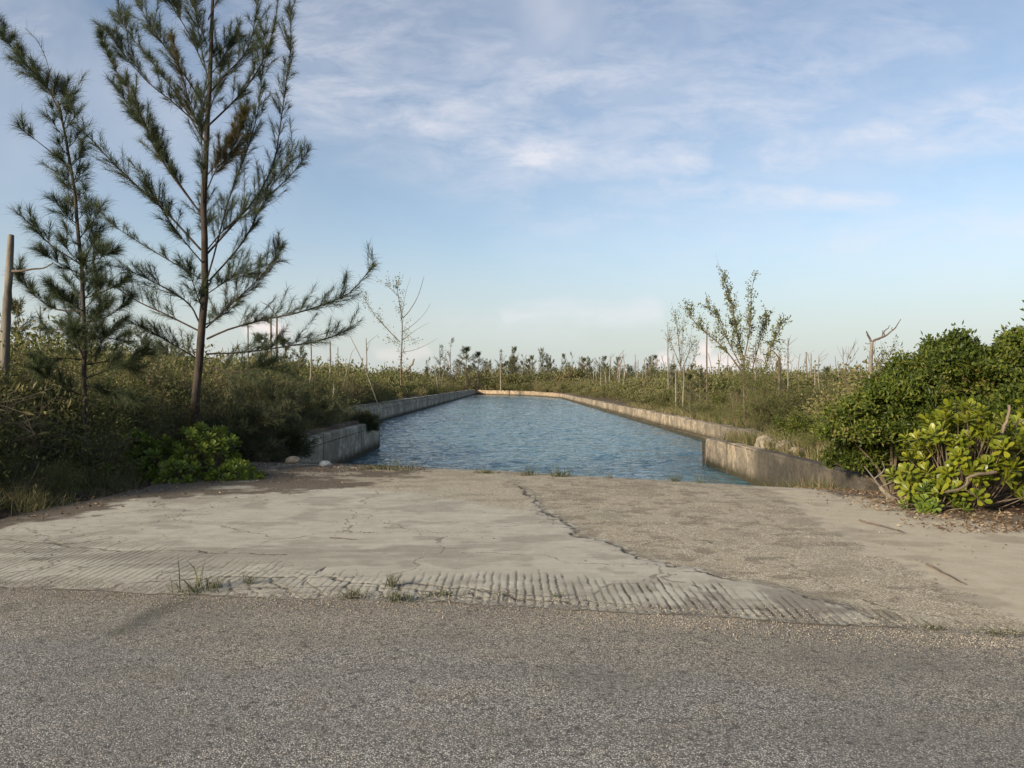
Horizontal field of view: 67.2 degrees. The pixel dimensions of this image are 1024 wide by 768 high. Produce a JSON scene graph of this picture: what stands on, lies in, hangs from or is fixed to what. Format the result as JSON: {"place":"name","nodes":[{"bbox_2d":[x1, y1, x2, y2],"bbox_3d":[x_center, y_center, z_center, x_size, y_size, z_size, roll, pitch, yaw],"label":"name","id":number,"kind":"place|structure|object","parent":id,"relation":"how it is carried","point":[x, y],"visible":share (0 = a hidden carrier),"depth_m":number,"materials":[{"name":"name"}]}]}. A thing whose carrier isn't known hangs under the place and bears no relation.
{"place":"outdoors","nodes":[
{"label":"outdoors","id":0,"kind":"place"},
{"bbox_2d":[0,446,167,514],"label":"grass","id":1,"kind":"structure","parent":0,"point":[23,502],"depth_m":10.92,"materials":[{"name":"plant"}]},
{"bbox_2d":[0,585,1023,767],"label":"road","id":2,"kind":"structure","parent":0,"point":[84,684],"depth_m":3.96,"materials":[{"name":"asphalt"}]},
{"bbox_2d":[337,585,371,598],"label":"weed","id":3,"kind":"object","parent":2,"relation":"on","point":[353,594],"visible":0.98,"depth_m":5.70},
{"bbox_2d":[380,590,422,602],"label":"weed","id":4,"kind":"object","parent":2,"relation":"on","point":[402,598],"visible":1,"depth_m":5.63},
{"bbox_2d":[907,622,953,630],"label":"weed","id":5,"kind":"object","parent":2,"relation":"on","point":[930,627],"visible":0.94,"depth_m":5.00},
{"bbox_2d":[972,626,1023,639],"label":"weed","id":6,"kind":"object","parent":2,"relation":"on","point":[990,632],"visible":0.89,"depth_m":4.90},
{"bbox_2d":[0,462,1023,632],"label":"concrete apron","id":7,"kind":"object","parent":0,"point":[691,561],"visible":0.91,"depth_m":7.55,"materials":[{"name":"concrete"}]},
{"bbox_2d":[166,554,211,591],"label":"weed","id":8,"kind":"object","parent":7,"relation":"on","point":[197,581],"visible":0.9,"depth_m":5.93,"materials":[{"name":"plant"}]},
{"bbox_2d":[168,574,234,595],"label":"weed","id":9,"kind":"object","parent":7,"relation":"on","point":[192,589],"visible":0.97,"depth_m":5.85,"materials":[{"name":"plant"}]},
{"bbox_2d":[203,573,231,588],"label":"weed","id":10,"kind":"object","parent":7,"relation":"on","point":[218,583],"visible":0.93,"depth_m":5.99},
{"bbox_2d":[242,570,260,583],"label":"weed","id":11,"kind":"object","parent":7,"relation":"on","point":[250,580],"visible":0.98,"depth_m":6.11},
{"bbox_2d":[356,463,392,469],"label":"weed","id":12,"kind":"object","parent":7,"relation":"on","point":[371,467],"visible":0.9,"depth_m":14.48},
{"bbox_2d":[384,570,401,586],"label":"weed","id":13,"kind":"object","parent":7,"relation":"on","point":[390,585],"visible":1,"depth_m":6.02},
{"bbox_2d":[371,458,426,470],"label":"weed","id":14,"kind":"object","parent":7,"relation":"on","point":[397,467],"visible":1,"depth_m":14.29,"materials":[{"name":"plant"}]},
{"bbox_2d":[423,587,466,597],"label":"weed","id":15,"kind":"object","parent":7,"relation":"on","point":[441,594],"visible":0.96,"depth_m":5.77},
{"bbox_2d":[474,469,502,473],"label":"weed","id":16,"kind":"object","parent":7,"relation":"on","point":[487,471],"visible":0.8,"depth_m":13.86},
{"bbox_2d":[2,461,1023,532],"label":"leaf litter","id":17,"kind":"object","parent":7,"relation":"on","point":[1008,522],"visible":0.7,"depth_m":9.79,"materials":[{"name":"brown plant"}]},
{"bbox_2d":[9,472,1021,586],"bbox_3d":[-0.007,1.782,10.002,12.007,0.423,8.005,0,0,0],"label":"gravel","id":18,"kind":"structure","parent":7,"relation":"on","point":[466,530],"depth_m":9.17,"materials":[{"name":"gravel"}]},
{"bbox_2d":[517,464,539,475],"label":"weed","id":19,"kind":"object","parent":7,"relation":"on","point":[528,472],"visible":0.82,"depth_m":13.54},
{"bbox_2d":[544,461,572,476],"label":"weed","id":20,"kind":"object","parent":7,"relation":"on","point":[558,473],"visible":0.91,"depth_m":13.41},
{"bbox_2d":[667,475,681,481],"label":"weed","id":21,"kind":"object","parent":7,"relation":"on","point":[677,479],"visible":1,"depth_m":12.85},
{"bbox_2d":[788,471,845,489],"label":"grass clump","id":22,"kind":"object","parent":7,"relation":"on","point":[819,486],"visible":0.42,"depth_m":15.98,"materials":[{"name":"plant"}]},
{"bbox_2d":[859,519,903,531],"bbox_3d":[4.111,1.580,8.570,0.037,0.021,0.746,0,0,-11],"label":"stick","id":23,"kind":"object","parent":7,"relation":"on","point":[878,525],"visible":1,"depth_m":8.64,"materials":[{"name":"brown wood"}]},
{"bbox_2d":[896,479,973,514],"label":"sea lettuce bush","id":24,"kind":"object","parent":7,"relation":"on","point":[923,502],"visible":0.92,"depth_m":9.63,"materials":[{"name":"green plant"}]},
{"bbox_2d":[926,563,965,583],"bbox_3d":[3.597,1.573,6.399,0.031,0.017,0.658,0,0,5],"label":"stick","id":25,"kind":"object","parent":7,"relation":"on","point":[934,567],"visible":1,"depth_m":6.40,"materials":[{"name":"brown wood"}]},
{"bbox_2d":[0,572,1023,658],"bbox_3d":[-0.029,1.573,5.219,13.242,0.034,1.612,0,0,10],"label":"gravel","id":26,"kind":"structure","parent":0,"point":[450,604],"depth_m":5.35,"materials":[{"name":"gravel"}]},
{"bbox_2d":[0,0,1023,376],"label":"sky","id":27,"kind":"structure","parent":0,"point":[558,177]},
{"bbox_2d":[348,394,754,485],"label":"water","id":28,"kind":"structure","parent":0,"point":[512,433],"depth_m":36.59,"materials":[{"name":"teal liquid"}]},
{"bbox_2d":[181,396,931,472],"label":"grass","id":29,"kind":"structure","parent":0,"point":[751,441],"depth_m":25.51,"materials":[{"name":"plant"}]},
{"bbox_2d":[248,389,929,475],"bbox_3d":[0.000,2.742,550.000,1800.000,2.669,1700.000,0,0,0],"label":"ground","id":30,"kind":"structure","parent":0,"point":[317,430],"depth_m":29.41,"materials":[{"name":"soil"}]},
{"bbox_2d":[0,295,37,346],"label":"casuarina sapling","id":31,"kind":"object","parent":30,"relation":"on","point":[15,308],"visible":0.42,"depth_m":33.94,"materials":[{"name":"green plant"}]},
{"bbox_2d":[0,457,257,519],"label":"leaf litter ground","id":32,"kind":"structure","parent":30,"relation":"on","point":[6,513],"depth_m":11.13,"materials":[{"name":"soil"}]},
{"bbox_2d":[0,234,52,400],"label":"dead tree","id":33,"kind":"object","parent":32,"relation":"on","point":[6,315],"visible":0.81,"depth_m":12.95,"materials":[{"name":"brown wood"}]},
{"bbox_2d":[0,12,161,441],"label":"casuarina tree","id":34,"kind":"object","parent":32,"relation":"on","point":[75,328],"visible":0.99,"depth_m":12.93,"materials":[{"name":"green plant"}]},
{"bbox_2d":[105,428,186,481],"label":"sea lettuce bush","id":35,"kind":"object","parent":32,"relation":"on","point":[154,451],"visible":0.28,"depth_m":13.33,"materials":[{"name":"green plant"}]},
{"bbox_2d":[139,454,218,483],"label":"sea lettuce bush","id":36,"kind":"object","parent":32,"relation":"on","point":[170,468],"visible":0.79,"depth_m":12.70,"materials":[{"name":"green plant"}]},
{"bbox_2d":[157,421,245,475],"bbox_3d":[-5.700,1.216,14.091,1.545,1.088,1.752,0,0,-24],"label":"sea lettuce bush","id":37,"kind":"object","parent":32,"relation":"on","point":[220,441],"visible":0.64,"depth_m":13.89,"materials":[{"name":"green plant"}]},
{"bbox_2d":[54,0,382,447],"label":"casuarina tree","id":38,"kind":"object","parent":32,"relation":"on","point":[155,138],"visible":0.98,"depth_m":16.86,"materials":[{"name":"green plant"}]},
{"bbox_2d":[173,385,291,462],"bbox_3d":[-6.457,0.922,17.618,2.814,1.958,2.612,0,0,0],"label":"young casuarina","id":39,"kind":"object","parent":32,"relation":"on","point":[248,428],"visible":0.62,"depth_m":17.61,"materials":[{"name":"green plant"}]},
{"bbox_2d":[131,319,151,359],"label":"casuarina sapling","id":40,"kind":"object","parent":30,"relation":"on","point":[138,335],"visible":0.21,"depth_m":40.01,"materials":[{"name":"green plant"}]},
{"bbox_2d":[0,323,312,499],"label":"undergrowth","id":41,"kind":"object","parent":30,"relation":"on","point":[43,434],"visible":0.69,"depth_m":12.98,"materials":[{"name":"green plant"}]},
{"bbox_2d":[125,354,246,424],"bbox_3d":[-8.644,0.389,19.227,3.516,2.613,4.057,0,0,0],"label":"bush","id":42,"kind":"object","parent":30,"relation":"on","point":[165,371],"visible":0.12,"depth_m":19.43,"materials":[{"name":"green plant"}]},
{"bbox_2d":[10,305,393,419],"bbox_3d":[-24.468,-0.611,42.770,37.060,4.479,48.064,0,0,0],"label":"scrub","id":43,"kind":"object","parent":30,"relation":"on","point":[357,385],"visible":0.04,"depth_m":38.96,"materials":[{"name":"green plant"}]},
{"bbox_2d":[203,457,267,481],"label":"sea lettuce bush","id":44,"kind":"object","parent":30,"relation":"on","point":[227,468],"visible":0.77,"depth_m":13.01,"materials":[{"name":"green plant"}]},
{"bbox_2d":[247,326,248,366],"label":"dead tree","id":45,"kind":"object","parent":30,"relation":"on","point":[248,342],"visible":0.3,"depth_m":41.97,"materials":[{"name":"grey wood"}]},
{"bbox_2d":[242,331,273,376],"bbox_3d":[-11.647,-0.485,36.025,2.011,4.120,1.568,0,0,-18],"label":"casuarina sapling","id":46,"kind":"object","parent":30,"relation":"on","point":[263,338],"visible":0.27,"depth_m":35.92,"materials":[{"name":"green plant"}]},
{"bbox_2d":[206,358,323,430],"bbox_3d":[-7.018,0.410,21.590,3.516,2.380,2.898,0,0,-16],"label":"bush","id":47,"kind":"object","parent":30,"relation":"on","point":[285,392],"visible":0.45,"depth_m":21.28,"materials":[{"name":"green plant"}]},
{"bbox_2d":[262,302,277,364],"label":"dead tree","id":48,"kind":"object","parent":30,"relation":"on","point":[276,330],"visible":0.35,"depth_m":51.97,"materials":[{"name":"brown wood"}]},
{"bbox_2d":[241,397,323,461],"bbox_3d":[-5.980,1.167,19.550,2.164,1.739,1.826,0,0,40],"label":"young casuarina","id":49,"kind":"object","parent":30,"relation":"on","point":[296,443],"visible":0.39,"depth_m":19.38,"materials":[{"name":"green plant"}]},
{"bbox_2d":[271,336,310,385],"bbox_3d":[-10.008,-0.328,34.046,1.573,3.790,2.018,0,0,32],"label":"casuarina sapling","id":50,"kind":"object","parent":30,"relation":"on","point":[284,342],"visible":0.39,"depth_m":33.99,"materials":[{"name":"green plant"}]},
{"bbox_2d":[285,456,302,463],"bbox_3d":[-4.511,1.608,15.905,0.401,0.238,0.295,0,0,29],"label":"rock","id":51,"kind":"object","parent":30,"relation":"on","point":[293,459],"visible":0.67,"depth_m":15.80,"materials":[{"name":"stone"}]},
{"bbox_2d":[290,345,309,383],"bbox_3d":[-11.050,-0.289,40.161,1.640,3.711,1.549,0,0,1],"label":"casuarina sapling","id":52,"kind":"object","parent":30,"relation":"on","point":[303,360],"visible":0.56,"depth_m":40.00,"materials":[{"name":"green plant"}]},
{"bbox_2d":[309,344,311,388],"bbox_3d":[-9.415,-0.195,36.002,0.135,3.554,0.095,0,0,0],"label":"dead tree","id":53,"kind":"object","parent":30,"relation":"on","point":[311,363],"visible":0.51,"depth_m":35.97,"materials":[{"name":"grey wood"}]},
{"bbox_2d":[279,370,359,427],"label":"bush","id":54,"kind":"object","parent":30,"relation":"on","point":[316,399],"visible":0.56,"depth_m":26.33,"materials":[{"name":"green plant"}]},
{"bbox_2d":[265,421,379,462],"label":"retaining wall","id":55,"kind":"structure","parent":30,"relation":"on","point":[345,445],"depth_m":26.84,"materials":[{"name":"grey concrete"}]},
{"bbox_2d":[319,461,330,465],"bbox_3d":[-3.738,1.635,15.398,0.250,0.208,0.264,0,0,-10],"label":"rock","id":56,"kind":"object","parent":30,"relation":"on","point":[325,463],"visible":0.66,"depth_m":15.31,"materials":[{"name":"stone"}]},
{"bbox_2d":[329,341,330,386],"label":"dead tree","id":57,"kind":"object","parent":30,"relation":"on","point":[329,360],"visible":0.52,"depth_m":49.96,"materials":[{"name":"grey wood"}]},
{"bbox_2d":[350,336,378,407],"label":"dead tree","id":58,"kind":"object","parent":30,"relation":"on","point":[366,373],"visible":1,"depth_m":49.98,"materials":[{"name":"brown wood"}]},
{"bbox_2d":[351,408,382,431],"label":"shrub","id":59,"kind":"object","parent":30,"relation":"on","point":[364,417],"visible":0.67,"depth_m":31.27,"materials":[{"name":"green plant"}]},
{"bbox_2d":[362,272,435,395],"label":"half bare tree","id":60,"kind":"object","parent":30,"relation":"on","point":[401,317],"visible":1,"depth_m":84.05,"materials":[{"name":"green plant"}]},
{"bbox_2d":[342,389,475,421],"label":"retaining wall","id":61,"kind":"structure","parent":30,"relation":"on","point":[392,409],"depth_m":72.66,"materials":[{"name":"grey concrete"}]},
{"bbox_2d":[426,345,449,382],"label":"casuarina sapling","id":62,"kind":"object","parent":30,"relation":"on","point":[439,363],"visible":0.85,"depth_m":150.23,"materials":[{"name":"green plant"}]},
{"bbox_2d":[442,337,459,387],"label":"casuarina sapling","id":63,"kind":"object","parent":30,"relation":"on","point":[447,366],"visible":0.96,"depth_m":152.12,"materials":[{"name":"green plant"}]},
{"bbox_2d":[446,346,478,389],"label":"casuarina sapling","id":64,"kind":"object","parent":30,"relation":"on","point":[469,369],"visible":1,"depth_m":174.87,"materials":[{"name":"green plant"}]},
{"bbox_2d":[463,351,487,391],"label":"casuarina sapling","id":65,"kind":"object","parent":30,"relation":"on","point":[477,354],"visible":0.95,"depth_m":177.93,"materials":[{"name":"green plant"}]},
{"bbox_2d":[70,341,916,405],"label":"scrub","id":66,"kind":"object","parent":30,"relation":"on","point":[632,389],"visible":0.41,"depth_m":101.31,"materials":[{"name":"green plant"}]},
{"bbox_2d":[489,350,506,376],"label":"casuarina sapling","id":67,"kind":"object","parent":30,"relation":"on","point":[500,359],"visible":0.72,"depth_m":214.78,"materials":[{"name":"green plant"}]},
{"bbox_2d":[509,346,519,373],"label":"casuarina sapling","id":68,"kind":"object","parent":30,"relation":"on","point":[514,357],"visible":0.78,"depth_m":220.04,"materials":[{"name":"green plant"}]},
{"bbox_2d":[476,390,561,397],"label":"retaining wall","id":69,"kind":"structure","parent":30,"relation":"on","point":[522,393],"depth_m":185.44,"materials":[{"name":"concrete"}]},
{"bbox_2d":[524,358,532,383],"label":"casuarina sapling","id":70,"kind":"object","parent":30,"relation":"on","point":[529,360],"visible":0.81,"depth_m":219.99,"materials":[{"name":"green plant"}]},
{"bbox_2d":[537,347,545,372],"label":"casuarina sapling","id":71,"kind":"object","parent":30,"relation":"on","point":[541,357],"visible":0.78,"depth_m":221.89,"materials":[{"name":"green plant"}]},
{"bbox_2d":[546,358,556,382],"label":"casuarina sapling","id":72,"kind":"object","parent":30,"relation":"on","point":[550,365],"visible":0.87,"depth_m":211.72,"materials":[{"name":"green plant"}]},
{"bbox_2d":[577,357,589,379],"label":"casuarina sapling","id":73,"kind":"object","parent":30,"relation":"on","point":[583,360],"visible":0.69,"depth_m":214.71,"materials":[{"name":"green plant"}]},
{"bbox_2d":[594,357,605,379],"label":"casuarina sapling","id":74,"kind":"object","parent":30,"relation":"on","point":[597,365],"visible":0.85,"depth_m":199.69,"materials":[{"name":"green plant"}]},
{"bbox_2d":[560,394,764,440],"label":"retaining wall","id":75,"kind":"structure","parent":30,"relation":"on","point":[695,428],"depth_m":47.95,"materials":[{"name":"concrete"}]},
{"bbox_2d":[665,327,678,387],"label":"dead tree","id":76,"kind":"object","parent":30,"relation":"on","point":[667,359],"visible":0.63,"depth_m":67.97,"materials":[{"name":"grey wood"}]},
{"bbox_2d":[669,363,678,389],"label":"casuarina sapling","id":77,"kind":"object","parent":30,"relation":"on","point":[672,366],"visible":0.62,"depth_m":71.44,"materials":[{"name":"green plant"}]},
{"bbox_2d":[675,372,676,407],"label":"dead tree","id":78,"kind":"object","parent":30,"relation":"on","point":[675,391],"visible":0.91,"depth_m":57.96,"materials":[{"name":"grey wood"}]},
{"bbox_2d":[662,306,700,389],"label":"sapling","id":79,"kind":"object","parent":30,"relation":"on","point":[682,343],"visible":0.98,"depth_m":64.16,"materials":[{"name":"green plant"}]},
{"bbox_2d":[682,366,684,405],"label":"dead tree","id":80,"kind":"object","parent":30,"relation":"on","point":[683,385],"visible":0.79,"depth_m":55.97,"materials":[{"name":"grey wood"}]},
{"bbox_2d":[678,372,698,415],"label":"casuarina sapling","id":81,"kind":"object","parent":30,"relation":"on","point":[690,376],"visible":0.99,"depth_m":45.98,"materials":[{"name":"green plant"}]},
{"bbox_2d":[686,367,710,408],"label":"casuarina sapling","id":82,"kind":"object","parent":30,"relation":"on","point":[700,369],"visible":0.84,"depth_m":50.11,"materials":[{"name":"green plant"}]},
{"bbox_2d":[706,327,707,401],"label":"dead tree","id":83,"kind":"object","parent":30,"relation":"on","point":[706,365],"visible":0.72,"depth_m":59.95,"materials":[{"name":"brown wood"}]},
{"bbox_2d":[678,260,792,420],"bbox_3d":[10.973,-2.224,38.057,5.321,8.651,2.734,0,0,0],"label":"sparse tree","id":84,"kind":"object","parent":30,"relation":"on","point":[734,323],"visible":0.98,"depth_m":38.06,"materials":[{"name":"green plant"}]},
{"bbox_2d":[755,435,774,448],"bbox_3d":[7.434,1.807,22.511,0.649,0.636,0.578,0,0,26],"label":"rock","id":85,"kind":"object","parent":30,"relation":"on","point":[758,440],"visible":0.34,"depth_m":22.39,"materials":[{"name":"stone"}]},
{"bbox_2d":[711,343,829,425],"bbox_3d":[12.041,0.078,36.791,5.353,3.971,5.330,0,0,0],"label":"leafy shrub","id":86,"kind":"object","parent":30,"relation":"on","point":[773,401],"visible":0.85,"depth_m":36.23,"materials":[{"name":"green plant"}]},
{"bbox_2d":[769,348,780,392],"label":"dead tree","id":87,"kind":"object","parent":30,"relation":"on","point":[779,375],"visible":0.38,"depth_m":45.93,"materials":[{"name":"grey wood"}]},
{"bbox_2d":[775,440,792,451],"bbox_3d":[7.485,1.722,21.213,0.470,0.340,0.696,0,0,19],"label":"rock","id":88,"kind":"object","parent":30,"relation":"on","point":[782,445],"visible":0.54,"depth_m":20.98,"materials":[{"name":"stone"}]},
{"bbox_2d":[777,336,794,389],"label":"dead tree","id":89,"kind":"object","parent":30,"relation":"on","point":[788,344],"visible":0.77,"depth_m":59.98,"materials":[{"name":"brown wood"}]},
{"bbox_2d":[775,474,806,488],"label":"grass clump","id":90,"kind":"object","parent":30,"relation":"on","point":[793,485],"visible":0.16,"depth_m":17.55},
{"bbox_2d":[706,438,883,490],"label":"retaining wall","id":91,"kind":"structure","parent":30,"relation":"on","point":[754,465],"depth_m":19.80,"materials":[{"name":"concrete"}]},
{"bbox_2d":[767,406,826,442],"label":"leafy shrub","id":92,"kind":"object","parent":30,"relation":"on","point":[800,424],"visible":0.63,"depth_m":23.62,"materials":[{"name":"green plant"}]},
{"bbox_2d":[816,352,826,389],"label":"dead tree","id":93,"kind":"object","parent":30,"relation":"on","point":[818,368],"visible":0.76,"depth_m":51.97,"materials":[{"name":"grey wood"}]},
{"bbox_2d":[820,366,834,388],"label":"casuarina sapling","id":94,"kind":"object","parent":30,"relation":"on","point":[827,369],"visible":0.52,"depth_m":47.99,"materials":[{"name":"green plant"}]},
{"bbox_2d":[635,372,1020,475],"bbox_3d":[36.501,0.518,41.165,58.592,3.153,56.281,0,0,0],"label":"scrub","id":95,"kind":"object","parent":30,"relation":"on","point":[813,396],"visible":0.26,"depth_m":36.81,"materials":[{"name":"green plant"}]},
{"bbox_2d":[837,344,858,392],"bbox_3d":[14.912,0.030,34.107,1.063,4.140,1.017,0,0,0],"label":"sapling","id":96,"kind":"object","parent":30,"relation":"on","point":[846,363],"visible":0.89,"depth_m":34.09,"materials":[{"name":"green plant"}]},
{"bbox_2d":[863,335,898,371],"bbox_3d":[13.056,0.139,27.117,0.721,3.792,1.311,0,0,-41],"label":"sapling","id":97,"kind":"object","parent":30,"relation":"on","point":[881,361],"visible":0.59,"depth_m":27.15,"materials":[{"name":"green plant"}]},
{"bbox_2d":[866,319,900,377],"bbox_3d":[14.377,-0.216,29.950,1.174,4.577,0.720,0,0,0],"label":"dead tree","id":98,"kind":"object","parent":30,"relation":"on","point":[870,365],"visible":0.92,"depth_m":29.94,"materials":[{"name":"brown wood"}]},
{"bbox_2d":[844,330,978,453],"bbox_3d":[9.391,0.345,16.779,4.392,3.053,4.105,0,0,40],"label":"broadleaf bush","id":99,"kind":"object","parent":30,"relation":"on","point":[910,360],"visible":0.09,"depth_m":16.28,"materials":[{"name":"green plant"}]},
{"bbox_2d":[884,474,1023,514],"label":"leaf litter ground","id":100,"kind":"structure","parent":30,"relation":"on","point":[1011,509],"depth_m":10.75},
{"bbox_2d":[806,361,941,493],"bbox_3d":[6.744,0.885,14.164,2.286,2.591,2.339,0,0,36],"label":"broadleaf bush","id":101,"kind":"object","parent":100,"relation":"on","point":[865,433],"visible":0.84,"depth_m":13.96,"materials":[{"name":"green plant"}]},
{"bbox_2d":[864,461,897,499],"bbox_3d":[5.195,1.366,10.711,0.603,0.592,0.084,0,0,0],"label":"driftwood","id":102,"kind":"object","parent":100,"relation":"on","point":[885,493],"visible":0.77,"depth_m":10.70,"materials":[{"name":"wood"}]},
{"bbox_2d":[880,395,1023,510],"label":"sea lettuce bush","id":103,"kind":"object","parent":100,"relation":"on","point":[970,424],"visible":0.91,"depth_m":9.84,"materials":[{"name":"green plant"}]},
{"bbox_2d":[944,471,996,504],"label":"bare branch","id":104,"kind":"object","parent":103,"relation":"attached to","point":[969,477],"visible":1,"depth_m":9.29,"materials":[{"name":"brown plant"}]},
{"bbox_2d":[989,405,1023,441],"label":"bare branch","id":105,"kind":"object","parent":103,"relation":"attached to","point":[1004,427],"visible":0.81,"depth_m":9.59,"materials":[{"name":"brown plant"}]},
{"bbox_2d":[892,319,1023,453],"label":"broadleaf bush","id":106,"kind":"object","parent":100,"relation":"on","point":[992,377],"visible":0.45,"depth_m":12.82,"materials":[{"name":"green plant"}]},
{"bbox_2d":[967,300,1023,386],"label":"broadleaf bush","id":107,"kind":"object","parent":100,"relation":"on","point":[1010,336],"visible":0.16,"depth_m":13.13,"materials":[{"name":"green plant"}]},
{"bbox_2d":[982,394,1023,485],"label":"sea lettuce bush","id":108,"kind":"object","parent":100,"relation":"on","point":[1018,416],"visible":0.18,"depth_m":10.49,"materials":[{"name":"green plant"}]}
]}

